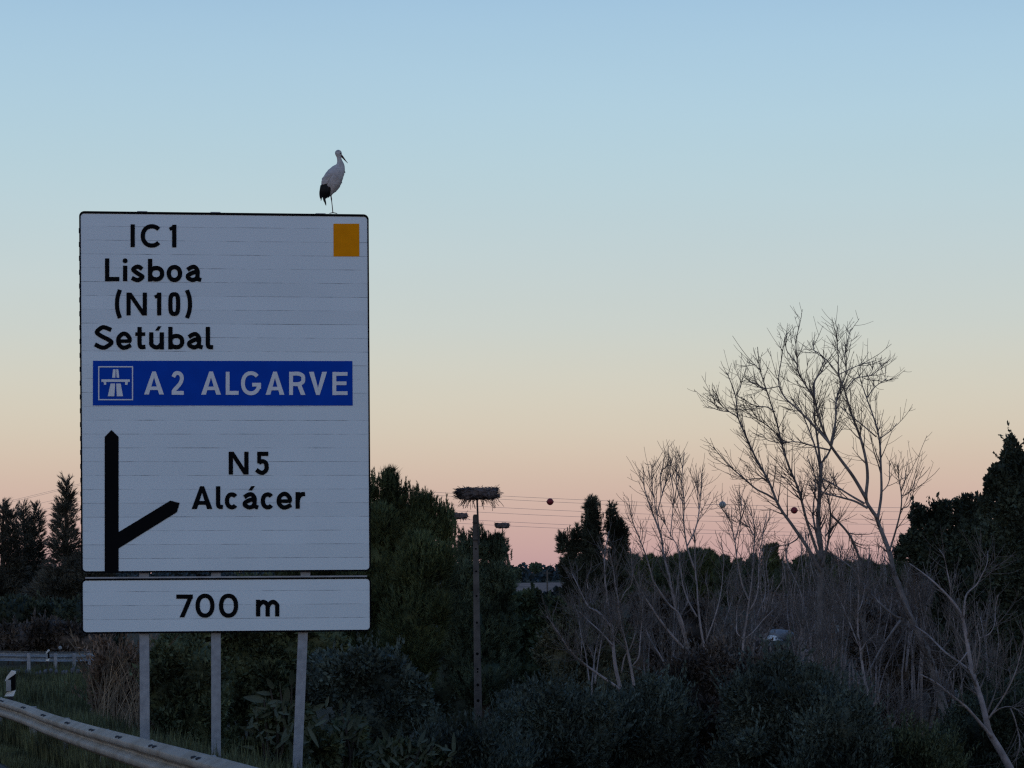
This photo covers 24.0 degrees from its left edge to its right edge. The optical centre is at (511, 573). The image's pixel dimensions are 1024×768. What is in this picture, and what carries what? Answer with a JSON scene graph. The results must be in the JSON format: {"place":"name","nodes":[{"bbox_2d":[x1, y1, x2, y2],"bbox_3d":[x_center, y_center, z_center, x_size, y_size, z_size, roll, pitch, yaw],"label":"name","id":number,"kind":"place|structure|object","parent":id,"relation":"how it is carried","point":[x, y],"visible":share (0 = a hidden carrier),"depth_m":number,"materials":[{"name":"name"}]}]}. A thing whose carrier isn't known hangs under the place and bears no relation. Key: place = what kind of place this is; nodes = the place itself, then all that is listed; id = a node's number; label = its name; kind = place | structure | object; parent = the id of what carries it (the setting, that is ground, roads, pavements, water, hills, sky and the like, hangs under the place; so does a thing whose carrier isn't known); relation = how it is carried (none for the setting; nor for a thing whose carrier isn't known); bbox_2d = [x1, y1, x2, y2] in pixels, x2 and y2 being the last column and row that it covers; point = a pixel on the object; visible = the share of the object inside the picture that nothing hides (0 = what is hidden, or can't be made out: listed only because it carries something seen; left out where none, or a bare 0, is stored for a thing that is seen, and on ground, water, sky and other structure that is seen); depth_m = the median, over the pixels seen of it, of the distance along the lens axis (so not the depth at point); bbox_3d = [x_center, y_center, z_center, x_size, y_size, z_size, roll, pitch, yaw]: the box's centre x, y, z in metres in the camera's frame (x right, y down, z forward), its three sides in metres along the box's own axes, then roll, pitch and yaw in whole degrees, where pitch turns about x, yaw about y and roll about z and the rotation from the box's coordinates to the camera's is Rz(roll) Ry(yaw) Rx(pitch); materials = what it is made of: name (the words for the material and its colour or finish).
{"place":"outdoors","nodes":[
{"label":"outdoors","id":0,"kind":"place"},
{"bbox_2d":[9,486,884,511],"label":"power line","id":1,"kind":"object","parent":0,"point":[607,504],"visible":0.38,"depth_m":230.00,"materials":[{"name":"metal"}]},
{"bbox_2d":[2,484,893,507],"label":"power line","id":2,"kind":"object","parent":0,"point":[621,501],"visible":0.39,"depth_m":229.99,"materials":[{"name":"metal"}]},
{"bbox_2d":[39,494,908,519],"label":"power line","id":3,"kind":"object","parent":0,"point":[660,514],"visible":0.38,"depth_m":229.99,"materials":[{"name":"metal"}]},
{"bbox_2d":[43,501,909,524],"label":"power line","id":4,"kind":"object","parent":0,"point":[653,519],"visible":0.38,"depth_m":229.99,"materials":[{"name":"metal"}]},
{"bbox_2d":[0,578,964,767],"bbox_3d":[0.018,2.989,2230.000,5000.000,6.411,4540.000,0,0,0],"label":"ground","id":5,"kind":"structure","parent":0,"point":[320,712],"depth_m":124.69,"materials":[{"name":"soil"}]},
{"bbox_2d":[5,671,15,699],"bbox_3d":[-8.547,2.255,41.012,0.194,1.204,0.097,0,0,0],"label":"delineator","id":6,"kind":"object","parent":5,"relation":"on","point":[11,684],"visible":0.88,"depth_m":41.00,"materials":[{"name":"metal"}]},
{"bbox_2d":[0,496,31,650],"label":"conifer","id":7,"kind":"object","parent":5,"relation":"on","point":[10,532],"visible":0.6,"depth_m":105.77,"materials":[{"name":"green plant"}]},
{"bbox_2d":[12,498,49,650],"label":"conifer","id":8,"kind":"object","parent":5,"relation":"on","point":[31,553],"visible":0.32,"depth_m":109.79,"materials":[{"name":"green plant"}]},
{"bbox_2d":[0,651,94,670],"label":"guardrail","id":9,"kind":"object","parent":5,"relation":"on","point":[30,656],"visible":0.86,"depth_m":75.91,"materials":[{"name":"metal"}]},
{"bbox_2d":[0,609,114,670],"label":"shrub","id":10,"kind":"object","parent":5,"relation":"on","point":[53,634],"visible":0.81,"depth_m":85.45,"materials":[{"name":"green plant"}]},
{"bbox_2d":[0,589,125,664],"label":"shrub","id":11,"kind":"object","parent":5,"relation":"on","point":[22,607],"visible":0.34,"depth_m":94.36,"materials":[{"name":"green plant"}]},
{"bbox_2d":[21,472,118,602],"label":"conifer","id":12,"kind":"object","parent":5,"relation":"on","point":[65,578],"visible":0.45,"depth_m":103.56,"materials":[{"name":"green plant"}]},
{"bbox_2d":[67,629,179,731],"bbox_3d":[-7.093,2.223,45.141,2.653,2.489,4.336,0,0,0],"label":"reed clump","id":13,"kind":"object","parent":5,"relation":"on","point":[110,705],"visible":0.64,"depth_m":44.49,"materials":[{"name":"plant"}]},
{"bbox_2d":[0,697,256,767],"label":"guardrail","id":14,"kind":"object","parent":5,"relation":"on","point":[133,751],"visible":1,"depth_m":25.26,"materials":[{"name":"metal"}]},
{"bbox_2d":[129,633,241,756],"bbox_3d":[-5.956,2.170,43.853,2.034,2.968,1.594,0,0,0],"label":"shrub","id":15,"kind":"object","parent":5,"relation":"on","point":[180,682],"visible":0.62,"depth_m":43.59,"materials":[{"name":"green plant"}]},
{"bbox_2d":[0,660,385,767],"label":"grass","id":16,"kind":"structure","parent":5,"relation":"on","point":[21,746],"depth_m":36.09,"materials":[{"name":"green plant"}]},
{"bbox_2d":[79,211,370,767],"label":"road sign","id":17,"kind":"object","parent":5,"relation":"on","point":[224,392],"visible":1,"depth_m":30.00,"materials":[{"name":"metal"}]},
{"bbox_2d":[319,150,347,213],"bbox_3d":[-2.237,-4.906,30.179,0.366,0.806,0.203,0,0,0],"label":"stork","id":18,"kind":"object","parent":17,"relation":"on","point":[332,179],"visible":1,"depth_m":30.12},
{"bbox_2d":[178,572,353,741],"bbox_3d":[-5.874,2.215,55.800,4.544,4.687,2.197,0,0,0],"label":"shrub","id":19,"kind":"object","parent":5,"relation":"on","point":[264,656],"visible":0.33,"depth_m":55.41,"materials":[{"name":"green plant"}]},
{"bbox_2d":[233,671,347,767],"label":"leafy plant","id":20,"kind":"object","parent":5,"relation":"on","point":[271,723],"visible":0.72,"depth_m":35.00,"materials":[{"name":"green plant"}]},
{"bbox_2d":[322,698,406,767],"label":"leafy plant","id":21,"kind":"object","parent":5,"relation":"on","point":[353,733],"visible":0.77,"depth_m":35.95,"materials":[{"name":"green plant"}]},
{"bbox_2d":[272,464,460,706],"bbox_3d":[-3.827,1.325,61.621,5.221,8.367,3.289,0,0,0],"label":"pine tree","id":22,"kind":"object","parent":5,"relation":"on","point":[414,557],"visible":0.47,"depth_m":60.97,"materials":[{"name":"green plant"}]},
{"bbox_2d":[305,629,446,743],"bbox_3d":[-2.854,3.273,49.976,2.892,4.283,2.038,0,0,-25],"label":"shrub","id":23,"kind":"object","parent":5,"relation":"on","point":[379,688],"visible":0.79,"depth_m":49.48,"materials":[{"name":"green plant"}]},
{"bbox_2d":[355,725,467,767],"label":"leafy plant","id":24,"kind":"object","parent":5,"relation":"on","point":[397,746],"visible":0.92,"depth_m":35.94,"materials":[{"name":"green plant"}]},
{"bbox_2d":[429,652,512,729],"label":"shrub","id":25,"kind":"object","parent":5,"relation":"on","point":[446,696],"visible":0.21,"depth_m":92.01,"materials":[{"name":"green plant"}]},
{"bbox_2d":[401,704,552,767],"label":"shrub","id":26,"kind":"object","parent":5,"relation":"on","point":[479,747],"visible":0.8,"depth_m":36.44,"materials":[{"name":"green plant"}]},
{"bbox_2d":[472,499,481,725],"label":"concrete pole","id":27,"kind":"object","parent":5,"relation":"on","point":[477,660],"visible":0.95,"depth_m":83.89,"materials":[{"name":"grey concrete"}]},
{"bbox_2d":[452,485,502,510],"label":"stork nest","id":28,"kind":"object","parent":27,"relation":"on","point":[469,494],"visible":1,"depth_m":83.33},
{"bbox_2d":[437,521,523,726],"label":"pine tree","id":29,"kind":"object","parent":5,"relation":"on","point":[499,634],"visible":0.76,"depth_m":91.41,"materials":[{"name":"green plant"}]},
{"bbox_2d":[466,671,550,732],"bbox_3d":[0.111,3.775,51.903,2.818,3.391,1.615,0,0,0],"label":"shrub","id":30,"kind":"object","parent":5,"relation":"on","point":[499,699],"visible":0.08,"depth_m":51.74,"materials":[{"name":"green plant"}]},
{"bbox_2d":[114,559,940,581],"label":"woodland","id":31,"kind":"object","parent":5,"relation":"on","point":[553,574],"visible":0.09,"depth_m":559.82,"materials":[{"name":"green plant"}]},
{"bbox_2d":[529,561,541,575],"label":"tree","id":32,"kind":"object","parent":5,"relation":"on","point":[535,567],"visible":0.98,"depth_m":559.45,"materials":[{"name":"green plant"}]},
{"bbox_2d":[507,581,566,693],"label":"shrub","id":33,"kind":"object","parent":5,"relation":"on","point":[529,601],"visible":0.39,"depth_m":95.28,"materials":[{"name":"green plant"}]},
{"bbox_2d":[471,656,639,767],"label":"shrub","id":34,"kind":"object","parent":5,"relation":"on","point":[571,726],"visible":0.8,"depth_m":38.52,"materials":[{"name":"green plant"}]},
{"bbox_2d":[555,575,613,621],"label":"bare sapling","id":35,"kind":"object","parent":5,"relation":"on","point":[588,598],"visible":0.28,"depth_m":84.48,"materials":[{"name":"brown plant"}]},
{"bbox_2d":[529,597,643,695],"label":"shrub","id":36,"kind":"object","parent":5,"relation":"on","point":[605,659],"visible":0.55,"depth_m":77.32,"materials":[{"name":"green plant"}]},
{"bbox_2d":[554,493,631,616],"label":"cypress tree","id":37,"kind":"object","parent":5,"relation":"on","point":[577,547],"visible":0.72,"depth_m":119.65,"materials":[{"name":"green plant"}]},
{"bbox_2d":[560,588,629,694],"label":"bare sapling","id":38,"kind":"object","parent":5,"relation":"on","point":[581,631],"visible":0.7,"depth_m":70.23,"materials":[{"name":"brown plant"}]},
{"bbox_2d":[536,506,675,691],"bbox_3d":[2.073,2.050,52.009,3.103,7.048,2.761,0,0,0],"label":"bare tree","id":39,"kind":"object","parent":5,"relation":"on","point":[610,620],"visible":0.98,"depth_m":51.80,"materials":[{"name":"brown plant"}]},
{"bbox_2d":[625,553,640,603],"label":"background pine","id":40,"kind":"object","parent":5,"relation":"on","point":[632,585],"visible":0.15,"depth_m":261.00,"materials":[{"name":"green plant"}]},
{"bbox_2d":[574,658,716,767],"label":"shrub","id":41,"kind":"object","parent":5,"relation":"on","point":[664,731],"visible":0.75,"depth_m":40.39,"materials":[{"name":"green plant"}]},
{"bbox_2d":[634,552,656,593],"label":"background pine","id":42,"kind":"object","parent":5,"relation":"on","point":[649,558],"visible":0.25,"depth_m":248.19,"materials":[{"name":"green plant"}]},
{"bbox_2d":[624,555,670,674],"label":"bare sapling","id":43,"kind":"object","parent":5,"relation":"on","point":[652,617],"visible":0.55,"depth_m":79.80,"materials":[{"name":"brown plant"}]},
{"bbox_2d":[649,554,679,601],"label":"background pine","id":44,"kind":"object","parent":5,"relation":"on","point":[659,578],"visible":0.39,"depth_m":235.19,"materials":[{"name":"green plant"}]},
{"bbox_2d":[668,552,685,601],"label":"background pine","id":45,"kind":"object","parent":5,"relation":"on","point":[675,560],"visible":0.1,"depth_m":272.10,"materials":[{"name":"green plant"}]},
{"bbox_2d":[662,551,694,659],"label":"bare sapling","id":46,"kind":"object","parent":5,"relation":"on","point":[676,624],"visible":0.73,"depth_m":92.18,"materials":[{"name":"brown plant"}]},
{"bbox_2d":[613,439,745,653],"bbox_3d":[3.942,1.077,62.206,4.140,9.094,2.001,0,0,-38],"label":"bare tree","id":47,"kind":"object","parent":5,"relation":"on","point":[655,513],"visible":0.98,"depth_m":62.21,"materials":[{"name":"brown plant"}]},
{"bbox_2d":[623,585,746,682],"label":"shrub","id":48,"kind":"object","parent":5,"relation":"on","point":[690,616],"visible":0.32,"depth_m":97.24,"materials":[{"name":"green plant"}]},
{"bbox_2d":[676,545,701,600],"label":"background pine","id":49,"kind":"object","parent":5,"relation":"on","point":[688,578],"visible":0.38,"depth_m":259.09,"materials":[{"name":"green plant"}]},
{"bbox_2d":[628,620,774,767],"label":"shrub","id":50,"kind":"object","parent":5,"relation":"on","point":[703,664],"visible":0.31,"depth_m":42.31,"materials":[{"name":"green plant"}]},
{"bbox_2d":[692,547,718,606],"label":"background pine","id":51,"kind":"object","parent":5,"relation":"on","point":[708,565],"visible":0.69,"depth_m":246.02,"materials":[{"name":"green plant"}]},
{"bbox_2d":[689,551,751,650],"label":"bare sapling","id":52,"kind":"object","parent":5,"relation":"on","point":[718,613],"visible":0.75,"depth_m":75.88,"materials":[{"name":"brown plant"}]},
{"bbox_2d":[713,554,736,615],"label":"background pine","id":53,"kind":"object","parent":5,"relation":"on","point":[717,578],"visible":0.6,"depth_m":233.37,"materials":[{"name":"green plant"}]},
{"bbox_2d":[705,565,753,649],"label":"bare sapling","id":54,"kind":"object","parent":5,"relation":"on","point":[739,633],"visible":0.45,"depth_m":83.81,"materials":[{"name":"brown plant"}]},
{"bbox_2d":[731,557,745,605],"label":"background pine","id":55,"kind":"object","parent":5,"relation":"on","point":[735,561],"visible":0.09,"depth_m":270.25,"materials":[{"name":"green plant"}]},
{"bbox_2d":[738,553,761,606],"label":"background pine","id":56,"kind":"object","parent":5,"relation":"on","point":[745,572],"visible":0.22,"depth_m":257.23,"materials":[{"name":"green plant"}]},
{"bbox_2d":[709,480,794,652],"bbox_3d":[5.528,1.702,58.020,2.727,7.932,1.299,0,0,-34],"label":"bare tree","id":57,"kind":"object","parent":5,"relation":"on","point":[739,590],"visible":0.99,"depth_m":58.13,"materials":[{"name":"brown plant"}]},
{"bbox_2d":[721,571,798,653],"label":"bare sapling","id":58,"kind":"object","parent":5,"relation":"on","point":[755,622],"visible":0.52,"depth_m":89.36,"materials":[{"name":"brown plant"}]},
{"bbox_2d":[754,541,783,593],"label":"background pine","id":59,"kind":"object","parent":5,"relation":"on","point":[774,564],"visible":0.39,"depth_m":244.38,"materials":[{"name":"green plant"}]},
{"bbox_2d":[754,541,786,631],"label":"bare sapling","id":60,"kind":"object","parent":5,"relation":"on","point":[765,601],"visible":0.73,"depth_m":189.91,"materials":[{"name":"brown plant"}]},
{"bbox_2d":[692,627,861,767],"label":"shrub","id":61,"kind":"object","parent":5,"relation":"on","point":[754,700],"visible":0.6,"depth_m":40.30,"materials":[{"name":"green plant"}]},
{"bbox_2d":[762,629,793,640],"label":"car","id":62,"kind":"object","parent":5,"relation":"on","point":[778,634],"visible":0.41,"depth_m":176.94,"materials":[{"name":"grey metal"}]},
{"bbox_2d":[687,337,879,664],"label":"bare tree","id":63,"kind":"object","parent":5,"relation":"on","point":[817,528],"visible":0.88,"depth_m":71.90,"materials":[{"name":"brown plant"}]},
{"bbox_2d":[772,562,806,604],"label":"background pine","id":64,"kind":"object","parent":5,"relation":"on","point":[777,574],"visible":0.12,"depth_m":231.32,"materials":[{"name":"green plant"}]},
{"bbox_2d":[778,538,802,621],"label":"bare sapling","id":65,"kind":"object","parent":5,"relation":"on","point":[783,556],"visible":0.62,"depth_m":189.85,"materials":[{"name":"brown plant"}]},
{"bbox_2d":[780,523,827,664],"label":"bare sapling","id":66,"kind":"object","parent":5,"relation":"on","point":[810,614],"visible":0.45,"depth_m":94.03,"materials":[{"name":"brown plant"}]},
{"bbox_2d":[774,556,834,661],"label":"bare sapling","id":67,"kind":"object","parent":5,"relation":"on","point":[802,625],"visible":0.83,"depth_m":79.84,"materials":[{"name":"brown plant"}]},
{"bbox_2d":[666,580,958,719],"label":"undergrowth","id":68,"kind":"object","parent":5,"relation":"on","point":[778,624],"visible":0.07,"depth_m":186.94,"materials":[{"name":"plant"}]},
{"bbox_2d":[778,528,847,662],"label":"bare sapling","id":69,"kind":"object","parent":5,"relation":"on","point":[800,594],"visible":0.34,"depth_m":90.20,"materials":[{"name":"brown plant"}]},
{"bbox_2d":[805,549,839,593],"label":"background pine","id":70,"kind":"object","parent":5,"relation":"on","point":[830,561],"visible":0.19,"depth_m":255.16,"materials":[{"name":"green plant"}]},
{"bbox_2d":[800,577,851,661],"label":"bare sapling","id":71,"kind":"object","parent":5,"relation":"on","point":[827,607],"visible":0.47,"depth_m":73.68,"materials":[{"name":"brown plant"}]},
{"bbox_2d":[796,526,863,684],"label":"bare sapling","id":72,"kind":"object","parent":5,"relation":"on","point":[845,590],"visible":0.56,"depth_m":82.20,"materials":[{"name":"brown plant"}]},
{"bbox_2d":[793,525,867,666],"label":"bare sapling","id":73,"kind":"object","parent":5,"relation":"on","point":[812,565],"visible":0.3,"depth_m":91.36,"materials":[{"name":"brown plant"}]},
{"bbox_2d":[807,601,855,680],"bbox_3d":[7.918,3.182,60.115,1.386,5.050,2.500,0,0,14],"label":"bare sapling","id":74,"kind":"object","parent":5,"relation":"on","point":[830,634],"visible":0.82,"depth_m":59.91,"materials":[{"name":"brown plant"}]},
{"bbox_2d":[763,663,901,767],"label":"shrub","id":75,"kind":"object","parent":5,"relation":"on","point":[838,732],"visible":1,"depth_m":39.52,"materials":[{"name":"green plant"}]},
{"bbox_2d":[828,559,852,593],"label":"background pine","id":76,"kind":"object","parent":5,"relation":"on","point":[849,562],"visible":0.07,"depth_m":242.16,"materials":[{"name":"green plant"}]},
{"bbox_2d":[825,527,858,687],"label":"bare sapling","id":77,"kind":"object","parent":5,"relation":"on","point":[840,583],"visible":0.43,"depth_m":87.02,"materials":[{"name":"brown plant"}]},
{"bbox_2d":[829,546,866,690],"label":"bare sapling","id":78,"kind":"object","parent":5,"relation":"on","point":[841,605],"visible":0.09,"depth_m":90.30,"materials":[{"name":"brown plant"}]},
{"bbox_2d":[812,534,890,711],"bbox_3d":[7.104,2.267,50.469,1.662,6.224,1.974,0,0,0],"label":"bare tree","id":79,"kind":"object","parent":5,"relation":"on","point":[859,584],"visible":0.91,"depth_m":50.29,"materials":[{"name":"brown plant"}]},
{"bbox_2d":[761,302,949,725],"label":"bare tree","id":80,"kind":"object","parent":5,"relation":"on","point":[910,613],"visible":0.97,"depth_m":66.04,"materials":[{"name":"brown plant"}]},
{"bbox_2d":[849,558,881,599],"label":"background pine","id":81,"kind":"object","parent":5,"relation":"on","point":[874,563],"visible":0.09,"depth_m":229.27,"materials":[{"name":"green plant"}]},
{"bbox_2d":[850,545,886,614],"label":"bare sapling","id":82,"kind":"object","parent":5,"relation":"on","point":[871,577],"visible":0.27,"depth_m":86.26,"materials":[{"name":"brown plant"}]},
{"bbox_2d":[850,561,922,706],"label":"bare sapling","id":83,"kind":"object","parent":5,"relation":"on","point":[891,655],"visible":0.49,"depth_m":74.57,"materials":[{"name":"brown plant"}]},
{"bbox_2d":[865,529,913,637],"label":"bare sapling","id":84,"kind":"object","parent":5,"relation":"on","point":[887,600],"visible":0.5,"depth_m":82.78,"materials":[{"name":"brown plant"}]},
{"bbox_2d":[865,547,913,620],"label":"bare sapling","id":85,"kind":"object","parent":5,"relation":"on","point":[886,586],"visible":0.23,"depth_m":89.67,"materials":[{"name":"brown plant"}]},
{"bbox_2d":[837,584,949,737],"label":"shrub","id":86,"kind":"object","parent":5,"relation":"on","point":[854,651],"visible":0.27,"depth_m":83.21,"materials":[{"name":"brown plant"}]},
{"bbox_2d":[884,556,912,594],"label":"background pine","id":87,"kind":"object","parent":5,"relation":"on","point":[900,563],"visible":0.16,"depth_m":253.09,"materials":[{"name":"green plant"}]},
{"bbox_2d":[867,649,938,727],"bbox_3d":[7.415,3.328,45.950,1.425,3.761,1.572,0,0,0],"label":"bush","id":88,"kind":"object","parent":5,"relation":"on","point":[903,706],"visible":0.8,"depth_m":45.88,"materials":[{"name":"plant"}]},
{"bbox_2d":[892,567,927,722],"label":"bare sapling","id":89,"kind":"object","parent":5,"relation":"on","point":[907,654],"visible":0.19,"depth_m":82.05,"materials":[{"name":"brown plant"}]},
{"bbox_2d":[895,561,934,734],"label":"bare sapling","id":90,"kind":"object","parent":5,"relation":"on","point":[912,651],"visible":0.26,"depth_m":77.75,"materials":[{"name":"brown plant"}]},
{"bbox_2d":[898,557,939,726],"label":"bare sapling","id":91,"kind":"object","parent":5,"relation":"on","point":[927,596],"visible":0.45,"depth_m":75.93,"materials":[{"name":"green plant"}]},
{"bbox_2d":[875,708,981,767],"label":"shrub","id":92,"kind":"object","parent":5,"relation":"on","point":[912,748],"visible":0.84,"depth_m":41.54,"materials":[{"name":"green plant"}]},
{"bbox_2d":[898,529,968,723],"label":"bare sapling","id":93,"kind":"object","parent":5,"relation":"on","point":[929,639],"visible":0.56,"depth_m":73.53,"materials":[{"name":"brown plant"}]},
{"bbox_2d":[892,490,995,737],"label":"evergreen tree","id":94,"kind":"object","parent":5,"relation":"on","point":[931,522],"visible":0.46,"depth_m":73.51,"materials":[{"name":"green plant"}]},
{"bbox_2d":[929,590,988,711],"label":"bare sapling","id":95,"kind":"object","parent":5,"relation":"on","point":[954,672],"visible":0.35,"depth_m":72.18,"materials":[{"name":"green plant"}]},
{"bbox_2d":[896,526,1023,767],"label":"bare tree","id":96,"kind":"object","parent":5,"relation":"on","point":[986,727],"visible":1,"depth_m":44.32,"materials":[{"name":"brown plant"}]},
{"bbox_2d":[920,653,1023,767],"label":"shrub","id":97,"kind":"object","parent":5,"relation":"on","point":[1003,728],"visible":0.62,"depth_m":51.40,"materials":[{"name":"green plant"}]},
{"bbox_2d":[953,595,991,686],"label":"bare sapling","id":98,"kind":"object","parent":5,"relation":"on","point":[975,632],"visible":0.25,"depth_m":70.44,"materials":[{"name":"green plant"}]},
{"bbox_2d":[938,595,1013,696],"bbox_3d":[10.487,2.985,54.676,1.886,5.028,3.283,0,0,0],"label":"bare sapling","id":99,"kind":"object","parent":5,"relation":"on","point":[990,652],"visible":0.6,"depth_m":54.39,"materials":[{"name":"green plant"}]},
{"bbox_2d":[967,420,1023,704],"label":"evergreen tree","id":100,"kind":"object","parent":5,"relation":"on","point":[1001,503],"visible":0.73,"depth_m":61.47,"materials":[{"name":"green plant"}]},
{"bbox_2d":[0,0,1023,573],"label":"sky","id":101,"kind":"structure","parent":0,"point":[575,210],"materials":[{"name":"blue"}]},
{"bbox_2d":[512,582,563,592],"bbox_3d":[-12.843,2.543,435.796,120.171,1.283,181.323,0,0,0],"label":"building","id":102,"kind":"structure","parent":0,"point":[541,586],"depth_m":454.15,"materials":[{"name":"grey"}]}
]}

